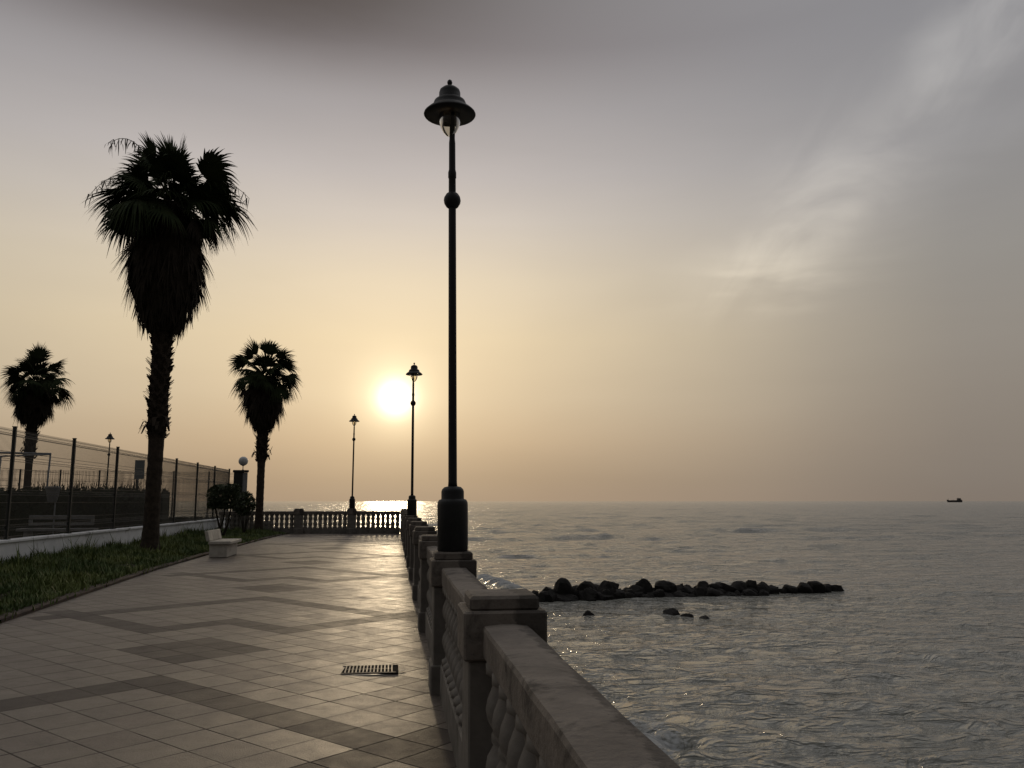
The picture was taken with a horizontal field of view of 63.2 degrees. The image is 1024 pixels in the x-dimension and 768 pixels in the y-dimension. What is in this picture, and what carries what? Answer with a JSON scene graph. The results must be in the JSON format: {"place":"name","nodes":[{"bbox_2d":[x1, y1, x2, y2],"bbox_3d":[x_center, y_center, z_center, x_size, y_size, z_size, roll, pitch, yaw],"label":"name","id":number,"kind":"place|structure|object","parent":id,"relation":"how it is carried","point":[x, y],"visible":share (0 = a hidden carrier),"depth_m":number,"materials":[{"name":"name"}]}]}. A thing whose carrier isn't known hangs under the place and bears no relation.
{"place":"outdoors","nodes":[
{"label":"outdoors","id":0,"kind":"place"},
{"bbox_2d":[0,521,269,539],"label":"sports ground","id":1,"kind":"structure","parent":0,"point":[22,536],"depth_m":30.94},
{"bbox_2d":[0,452,50,485],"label":"goal","id":2,"kind":"object","parent":1,"relation":"on","point":[26,455],"visible":0.25,"depth_m":35.36,"materials":[{"name":"paint"}]},
{"bbox_2d":[0,342,75,487],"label":"fan palm","id":3,"kind":"object","parent":1,"relation":"on","point":[33,401],"visible":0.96,"depth_m":40.02,"materials":[{"name":"green plant"}]},
{"bbox_2d":[46,486,61,534],"bbox_3d":[-13.806,3.970,24.920,0.441,1.790,0.441,7,-11,-41],"label":"post bin","id":4,"kind":"object","parent":1,"relation":"on","point":[48,497],"visible":0.3,"depth_m":24.89,"materials":[{"name":"metal"}]},
{"bbox_2d":[19,515,98,536],"bbox_3d":[-13.196,4.282,24.198,2.100,0.910,0.520,1,-8,-8],"label":"white bench","id":5,"kind":"object","parent":1,"relation":"on","point":[33,529],"visible":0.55,"depth_m":24.35,"materials":[{"name":"paint"}]},
{"bbox_2d":[0,481,169,536],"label":"hedge","id":6,"kind":"object","parent":1,"relation":"on","point":[20,513],"visible":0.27,"depth_m":31.24,"materials":[{"name":"green plant"}]},
{"bbox_2d":[105,433,113,488],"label":"street lamp","id":7,"kind":"object","parent":1,"relation":"on","point":[110,437],"visible":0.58,"depth_m":44.81,"materials":[{"name":"metal"}]},
{"bbox_2d":[0,518,230,560],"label":"wall","id":8,"kind":"structure","parent":1,"relation":"on","point":[51,543],"depth_m":22.07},
{"bbox_2d":[0,426,229,539],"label":"fence","id":9,"kind":"object","parent":8,"relation":"on","point":[10,482],"visible":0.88,"depth_m":22.94,"materials":[{"name":"black metal"}]},
{"bbox_2d":[0,470,232,522],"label":"fence","id":10,"kind":"object","parent":1,"relation":"on","point":[36,471],"visible":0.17,"depth_m":46.63,"materials":[{"name":"black metal"}]},
{"bbox_2d":[90,481,144,527],"bbox_3d":[-13.567,4.407,29.146,2.030,2.213,1.709,-2,-8,17],"label":"bush","id":11,"kind":"object","parent":1,"relation":"on","point":[127,522],"visible":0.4,"depth_m":28.83,"materials":[{"name":"green plant"}]},
{"bbox_2d":[134,460,144,481],"bbox_3d":[-17.360,5.166,38.646,0.430,3.250,0.100,1,-8,-8],"label":"notice board","id":12,"kind":"object","parent":1,"relation":"on","point":[136,466],"visible":0.34,"depth_m":38.76,"materials":[{"name":"green paint"}]},
{"bbox_2d":[169,516,230,522],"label":"ground cover","id":13,"kind":"object","parent":1,"relation":"on","point":[192,519],"visible":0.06,"depth_m":47.50,"materials":[{"name":"green plant"}]},
{"bbox_2d":[232,470,248,527],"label":"gate pillar","id":14,"kind":"structure","parent":1,"relation":"on","point":[240,478],"depth_m":41.96,"materials":[{"name":"grey paint"}]},
{"bbox_2d":[238,457,247,469],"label":"globe lamp","id":15,"kind":"object","parent":14,"relation":"on","point":[242,461],"visible":1,"depth_m":42.21,"materials":[{"name":"white glass"}]},
{"bbox_2d":[0,523,287,622],"bbox_3d":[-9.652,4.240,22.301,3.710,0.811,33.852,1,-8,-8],"label":"grass","id":16,"kind":"structure","parent":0,"point":[38,577],"depth_m":17.23,"materials":[{"name":"green plant"}]},
{"bbox_2d":[82,130,256,551],"bbox_3d":[-10.282,-1.295,24.216,4.335,12.920,4.654,-5,-9,32],"label":"fan palm","id":17,"kind":"object","parent":16,"relation":"on","point":[168,233],"visible":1,"depth_m":23.89,"materials":[{"name":"green plant"}]},
{"bbox_2d":[206,483,242,535],"bbox_3d":[-11.223,4.995,32.370,1.327,2.273,1.195,1,-8,-8],"label":"shrub","id":18,"kind":"object","parent":16,"relation":"on","point":[230,498],"visible":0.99,"depth_m":32.20,"materials":[{"name":"green plant"}]},
{"bbox_2d":[234,491,255,532],"bbox_3d":[-11.539,5.605,35.921,0.958,2.049,0.941,1,-8,-8],"label":"shrub","id":19,"kind":"object","parent":16,"relation":"on","point":[248,506],"visible":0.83,"depth_m":35.81,"materials":[{"name":"green plant"}]},
{"bbox_2d":[228,335,301,529],"bbox_3d":[-11.591,2.449,38.786,3.498,9.491,3.577,5,-9,-31],"label":"fan palm","id":20,"kind":"object","parent":16,"relation":"on","point":[262,396],"visible":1,"depth_m":38.44,"materials":[{"name":"green plant"}]},
{"bbox_2d":[0,534,456,767],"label":"promenade","id":21,"kind":"structure","parent":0,"point":[244,655],"depth_m":7.72,"materials":[{"name":"tile"}]},
{"bbox_2d":[0,532,289,621],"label":"kerb","id":22,"kind":"structure","parent":21,"relation":"on","point":[29,609],"depth_m":13.74,"materials":[{"name":"grey concrete"}]},
{"bbox_2d":[205,529,241,557],"bbox_3d":[-7.922,4.357,22.837,0.688,0.706,1.600,1,-8,-8],"label":"concrete bench","id":23,"kind":"object","parent":21,"relation":"on","point":[219,547],"visible":1,"depth_m":22.12,"materials":[{"name":"grey concrete"}]},
{"bbox_2d":[219,508,399,533],"bbox_3d":[-9.468,6.490,39.144,8.320,1.245,0.410,1,-8,-8],"label":"balustrade","id":24,"kind":"object","parent":21,"relation":"on","point":[350,517],"visible":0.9,"depth_m":39.14,"materials":[{"name":"stone"}]},
{"bbox_2d":[349,414,359,508],"bbox_3d":[-7.597,3.675,39.794,0.500,4.511,0.503,0,-8,2],"label":"street lamp","id":25,"kind":"object","parent":24,"relation":"on","point":[354,419],"visible":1,"depth_m":39.75,"materials":[{"name":"metal"}]},
{"bbox_2d":[340,664,403,675],"bbox_3d":[-1.345,2.696,7.846,0.690,0.013,0.453,1,-8,-8],"label":"drain grate","id":26,"kind":"object","parent":21,"relation":"on","point":[354,670],"visible":1,"depth_m":7.82,"materials":[{"name":"metal"}]},
{"bbox_2d":[400,509,679,767],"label":"balustrade","id":27,"kind":"object","parent":21,"relation":"on","point":[509,685],"visible":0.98,"depth_m":3.63,"materials":[{"name":"stone"}]},
{"bbox_2d":[406,363,422,514],"bbox_3d":[-2.826,1.547,23.859,0.488,4.380,0.485,4,-9,-28],"label":"street lamp","id":28,"kind":"object","parent":27,"relation":"on","point":[412,500],"visible":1,"depth_m":23.77,"materials":[{"name":"metal"}]},
{"bbox_2d":[424,79,475,551],"bbox_3d":[-0.564,-0.709,7.566,0.488,4.380,0.485,0,-8,-8],"label":"street lamp","id":29,"kind":"object","parent":27,"relation":"on","point":[450,108],"visible":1,"depth_m":7.50,"materials":[{"name":"metal"}]},
{"bbox_2d":[0,0,1023,500],"label":"sky","id":30,"kind":"structure","parent":0,"point":[707,250],"materials":[{"name":"grey"}]},
{"bbox_2d":[169,501,1023,767],"bbox_3d":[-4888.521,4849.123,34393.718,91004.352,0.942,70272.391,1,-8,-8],"label":"sea","id":31,"kind":"structure","parent":0,"point":[904,648],"depth_m":29.81,"materials":[{"name":"liquid"}]},
{"bbox_2d":[538,591,546,601],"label":"boulder","id":32,"kind":"object","parent":31,"relation":"in","point":[541,595],"visible":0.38,"depth_m":34.83,"materials":[{"name":"grey stone"}]},
{"bbox_2d":[542,587,555,592],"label":"boulder","id":33,"kind":"object","parent":31,"relation":"in","point":[547,589],"visible":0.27,"depth_m":35.57,"materials":[{"name":"grey stone"}]},
{"bbox_2d":[545,590,556,601],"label":"boulder","id":34,"kind":"object","parent":31,"relation":"in","point":[550,596],"visible":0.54,"depth_m":34.74,"materials":[{"name":"grey stone"}]},
{"bbox_2d":[554,578,573,594],"bbox_3d":[2.216,9.077,35.842,1.006,1.439,0.842,1,-8,-6],"label":"boulder","id":35,"kind":"object","parent":31,"relation":"in","point":[562,586],"visible":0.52,"depth_m":35.54,"materials":[{"name":"grey stone"}]},
{"bbox_2d":[556,594,571,601],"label":"boulder","id":36,"kind":"object","parent":31,"relation":"in","point":[561,598],"visible":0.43,"depth_m":34.93,"materials":[{"name":"grey stone"}]},
{"bbox_2d":[563,594,578,600],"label":"boulder","id":37,"kind":"object","parent":31,"relation":"in","point":[573,597],"visible":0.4,"depth_m":35.25,"materials":[{"name":"grey stone"}]},
{"bbox_2d":[578,591,584,600],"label":"boulder","id":38,"kind":"object","parent":31,"relation":"in","point":[581,596],"visible":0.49,"depth_m":35.39,"materials":[{"name":"grey stone"}]},
{"bbox_2d":[575,581,595,590],"bbox_3d":[3.234,9.132,36.245,1.044,1.092,0.773,-4,-9,25],"label":"boulder","id":39,"kind":"object","parent":31,"relation":"in","point":[583,585],"visible":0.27,"depth_m":36.05,"materials":[{"name":"grey stone"}]},
{"bbox_2d":[582,610,593,615],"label":"rock","id":40,"kind":"object","parent":31,"relation":"in","point":[587,612],"visible":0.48,"depth_m":30.64,"materials":[{"name":"black stone"}]},
{"bbox_2d":[583,588,597,600],"bbox_3d":[3.344,9.126,35.397,0.723,0.895,0.776,4,-9,-27],"label":"boulder","id":41,"kind":"object","parent":31,"relation":"in","point":[590,594],"visible":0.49,"depth_m":35.24,"materials":[{"name":"grey stone"}]},
{"bbox_2d":[596,592,613,600],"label":"boulder","id":42,"kind":"object","parent":31,"relation":"in","point":[601,597],"visible":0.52,"depth_m":35.31,"materials":[{"name":"grey stone"}]},
{"bbox_2d":[596,580,618,591],"bbox_3d":[4.112,9.268,36.363,1.271,1.360,1.182,1,-8,-9],"label":"boulder","id":43,"kind":"object","parent":31,"relation":"in","point":[605,584],"visible":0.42,"depth_m":36.26,"materials":[{"name":"grey stone"}]},
{"bbox_2d":[614,589,624,598],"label":"boulder","id":44,"kind":"object","parent":31,"relation":"in","point":[619,594],"visible":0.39,"depth_m":35.58,"materials":[{"name":"grey stone"}]},
{"bbox_2d":[624,592,634,597],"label":"boulder","id":45,"kind":"object","parent":31,"relation":"in","point":[629,595],"visible":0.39,"depth_m":35.71,"materials":[{"name":"grey stone"}]},
{"bbox_2d":[628,585,645,593],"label":"boulder","id":46,"kind":"object","parent":31,"relation":"in","point":[635,588],"visible":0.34,"depth_m":36.58,"materials":[{"name":"grey stone"}]},
{"bbox_2d":[634,592,643,596],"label":"boulder","id":47,"kind":"object","parent":31,"relation":"in","point":[638,594],"visible":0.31,"depth_m":36.05,"materials":[{"name":"grey stone"}]},
{"bbox_2d":[635,579,653,592],"bbox_3d":[5.923,9.338,37.058,1.073,1.341,0.948,-3,-8,19],"label":"boulder","id":48,"kind":"object","parent":31,"relation":"in","point":[645,584],"visible":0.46,"depth_m":36.79,"materials":[{"name":"grey stone"}]},
{"bbox_2d":[640,593,654,597],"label":"boulder","id":49,"kind":"object","parent":31,"relation":"in","point":[650,595],"visible":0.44,"depth_m":35.92,"materials":[{"name":"grey stone"}]},
{"bbox_2d":[653,589,664,596],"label":"boulder","id":50,"kind":"object","parent":31,"relation":"in","point":[659,593],"visible":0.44,"depth_m":36.20,"materials":[{"name":"grey stone"}]},
{"bbox_2d":[654,580,676,592],"bbox_3d":[6.878,9.344,37.260,0.957,1.131,1.134,-7,-10,40],"label":"boulder","id":51,"kind":"object","parent":31,"relation":"in","point":[667,586],"visible":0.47,"depth_m":36.90,"materials":[{"name":"grey stone"}]},
{"bbox_2d":[664,592,674,596],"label":"boulder","id":52,"kind":"object","parent":31,"relation":"in","point":[669,594],"visible":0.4,"depth_m":36.41,"materials":[{"name":"grey stone"}]},
{"bbox_2d":[663,608,679,615],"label":"rock","id":53,"kind":"object","parent":31,"relation":"in","point":[672,611],"visible":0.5,"depth_m":31.31,"materials":[{"name":"grey stone"}]},
{"bbox_2d":[673,591,686,596],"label":"boulder","id":54,"kind":"object","parent":31,"relation":"in","point":[678,594],"visible":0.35,"depth_m":36.44,"materials":[{"name":"grey stone"}]},
{"bbox_2d":[676,583,685,592],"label":"boulder","id":55,"kind":"object","parent":31,"relation":"in","point":[680,587],"visible":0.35,"depth_m":37.19,"materials":[{"name":"grey stone"}]},
{"bbox_2d":[680,613,693,616],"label":"rock","id":56,"kind":"object","parent":31,"relation":"in","point":[687,615],"visible":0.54,"depth_m":31.02,"materials":[{"name":"black stone"}]},
{"bbox_2d":[684,586,694,593],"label":"boulder","id":57,"kind":"object","parent":31,"relation":"in","point":[688,589],"visible":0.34,"depth_m":37.33,"materials":[{"name":"grey stone"}]},
{"bbox_2d":[694,587,706,595],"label":"boulder","id":58,"kind":"object","parent":31,"relation":"in","point":[701,591],"visible":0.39,"depth_m":36.80,"materials":[{"name":"grey stone"}]},
{"bbox_2d":[696,581,710,589],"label":"boulder","id":59,"kind":"object","parent":31,"relation":"in","point":[704,584],"visible":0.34,"depth_m":37.59,"materials":[{"name":"grey stone"}]},
{"bbox_2d":[705,587,719,595],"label":"boulder","id":60,"kind":"object","parent":31,"relation":"in","point":[712,592],"visible":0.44,"depth_m":36.63,"materials":[{"name":"grey stone"}]},
{"bbox_2d":[709,583,722,589],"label":"boulder","id":61,"kind":"object","parent":31,"relation":"in","point":[716,586],"visible":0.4,"depth_m":37.64,"materials":[{"name":"grey stone"}]},
{"bbox_2d":[716,582,736,591],"bbox_3d":[9.774,9.575,38.119,1.208,0.997,0.792,-2,-8,15],"label":"boulder","id":62,"kind":"object","parent":31,"relation":"in","point":[728,588],"visible":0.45,"depth_m":37.81,"materials":[{"name":"grey stone"}]},
{"bbox_2d":[731,581,746,592],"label":"boulder","id":63,"kind":"object","parent":31,"relation":"in","point":[740,586],"visible":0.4,"depth_m":38.04,"materials":[{"name":"grey stone"}]},
{"bbox_2d":[742,589,758,595],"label":"boulder","id":64,"kind":"object","parent":31,"relation":"in","point":[748,592],"visible":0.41,"depth_m":37.26,"materials":[{"name":"grey stone"}]},
{"bbox_2d":[745,580,756,588],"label":"boulder","id":65,"kind":"object","parent":31,"relation":"in","point":[751,583],"visible":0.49,"depth_m":38.29,"materials":[{"name":"grey stone"}]},
{"bbox_2d":[745,587,757,593],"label":"boulder","id":66,"kind":"object","parent":31,"relation":"in","point":[753,589],"visible":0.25,"depth_m":37.79,"materials":[{"name":"grey stone"}]},
{"bbox_2d":[756,581,770,593],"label":"boulder","id":67,"kind":"object","parent":31,"relation":"in","point":[761,585],"visible":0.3,"depth_m":38.26,"materials":[{"name":"grey stone"}]},
{"bbox_2d":[761,591,768,595],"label":"boulder","id":68,"kind":"object","parent":31,"relation":"in","point":[765,593],"visible":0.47,"depth_m":37.51,"materials":[{"name":"grey stone"}]},
{"bbox_2d":[769,585,778,593],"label":"boulder","id":69,"kind":"object","parent":31,"relation":"in","point":[774,589],"visible":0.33,"depth_m":38.46,"materials":[{"name":"grey stone"}]},
{"bbox_2d":[779,589,787,593],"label":"boulder","id":70,"kind":"object","parent":31,"relation":"in","point":[784,591],"visible":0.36,"depth_m":38.76,"materials":[{"name":"grey stone"}]},
{"bbox_2d":[782,584,797,593],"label":"boulder","id":71,"kind":"object","parent":31,"relation":"in","point":[792,589],"visible":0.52,"depth_m":38.83,"materials":[{"name":"grey stone"}]},
{"bbox_2d":[797,582,812,592],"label":"boulder","id":72,"kind":"object","parent":31,"relation":"in","point":[802,587],"visible":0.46,"depth_m":38.92,"materials":[{"name":"grey stone"}]},
{"bbox_2d":[807,581,825,592],"bbox_3d":[14.425,9.836,39.531,1.012,0.964,0.747,0,-8,3],"label":"boulder","id":73,"kind":"object","parent":31,"relation":"in","point":[817,587],"visible":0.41,"depth_m":39.22,"materials":[{"name":"grey stone"}]},
{"bbox_2d":[824,584,831,592],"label":"boulder","id":74,"kind":"object","parent":31,"relation":"in","point":[828,588],"visible":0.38,"depth_m":39.37,"materials":[{"name":"grey stone"}]},
{"bbox_2d":[831,585,843,591],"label":"boulder","id":75,"kind":"object","parent":31,"relation":"in","point":[837,588],"visible":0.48,"depth_m":39.59,"materials":[{"name":"grey stone"}]},
{"bbox_2d":[947,498,961,501],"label":"cargo ship","id":76,"kind":"object","parent":31,"relation":"on","point":[958,500],"visible":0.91,"depth_m":3237.46,"materials":[{"name":"paint"}]}
]}

